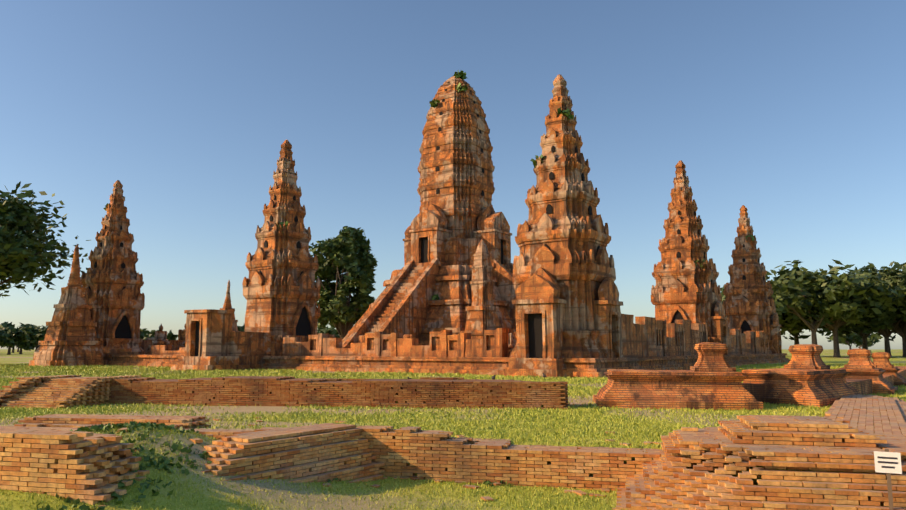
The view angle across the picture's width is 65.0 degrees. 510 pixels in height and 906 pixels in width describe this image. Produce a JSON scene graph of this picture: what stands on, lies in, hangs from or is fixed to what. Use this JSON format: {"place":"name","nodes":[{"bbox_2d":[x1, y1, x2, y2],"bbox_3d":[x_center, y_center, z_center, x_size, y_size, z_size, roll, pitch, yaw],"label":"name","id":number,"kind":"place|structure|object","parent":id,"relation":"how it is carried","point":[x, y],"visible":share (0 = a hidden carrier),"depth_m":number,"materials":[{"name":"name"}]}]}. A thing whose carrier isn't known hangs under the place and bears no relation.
{"place":"outdoors","nodes":[
{"label":"outdoors","id":0,"kind":"place"},
{"bbox_2d":[0,349,905,509],"bbox_3d":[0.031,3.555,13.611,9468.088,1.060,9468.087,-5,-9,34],"label":"ground","id":1,"kind":"structure","parent":0,"point":[26,356],"depth_m":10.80,"materials":[{"name":"green plant"}]},
{"bbox_2d":[36,421,509,509],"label":"ground weeds","id":2,"kind":"object","parent":1,"relation":"on","point":[145,485],"visible":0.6,"depth_m":9.94,"materials":[{"name":"green plant"}]},
{"bbox_2d":[104,376,567,408],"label":"low brick wall","id":3,"kind":"structure","parent":1,"relation":"on","point":[459,392],"depth_m":20.60,"materials":[{"name":"brown brick"}]},
{"bbox_2d":[29,74,781,377],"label":"temple towers","id":4,"kind":"structure","parent":1,"relation":"on","point":[565,286],"depth_m":67.51,"materials":[{"name":"brown brick"}]},
{"bbox_2d":[145,323,513,353],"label":"buddha statues","id":5,"kind":"object","parent":4,"relation":"on","point":[160,338],"visible":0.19,"depth_m":80.26,"materials":[{"name":"stone"}]},
{"bbox_2d":[89,81,769,357],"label":"openings","id":6,"kind":"object","parent":4,"relation":"attached to","point":[303,328],"visible":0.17,"depth_m":60.59,"materials":[{"name":"black"}]},
{"bbox_2d":[104,70,754,299],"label":"plants","id":7,"kind":"object","parent":4,"relation":"on","point":[461,75],"visible":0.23,"depth_m":76.55,"materials":[{"name":"green plant"}]},
{"bbox_2d":[101,313,789,377],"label":"gallery walls","id":8,"kind":"structure","parent":1,"relation":"on","point":[647,344],"depth_m":51.89,"materials":[{"name":"brown brick"}]},
{"bbox_2d":[0,375,905,509],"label":"brick ruins","id":9,"kind":"object","parent":1,"relation":"on","point":[52,454],"visible":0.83,"depth_m":10.68,"materials":[{"name":"brown brick"}]},
{"bbox_2d":[593,342,905,409],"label":"wall plinths","id":10,"kind":"object","parent":1,"relation":"on","point":[711,378],"depth_m":20.69,"materials":[{"name":"brown brick"}]},
{"bbox_2d":[874,449,901,509],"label":"warning sign post","id":11,"kind":"object","parent":1,"relation":"on","point":[887,462],"visible":1,"depth_m":8.68,"materials":[{"name":"white wood"}]},
{"bbox_2d":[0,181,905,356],"bbox_3d":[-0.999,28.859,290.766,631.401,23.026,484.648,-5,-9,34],"label":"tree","id":12,"kind":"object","parent":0,"point":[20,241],"depth_m":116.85,"materials":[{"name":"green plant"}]},
{"bbox_2d":[0,259,905,350],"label":"tree leaves","id":13,"kind":"object","parent":12,"relation":"on","point":[874,299],"visible":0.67,"depth_m":136.58,"materials":[{"name":"green plant"}]},
{"bbox_2d":[0,0,905,348],"label":"sky","id":14,"kind":"structure","parent":0,"point":[792,113],"materials":[{"name":"blue"}]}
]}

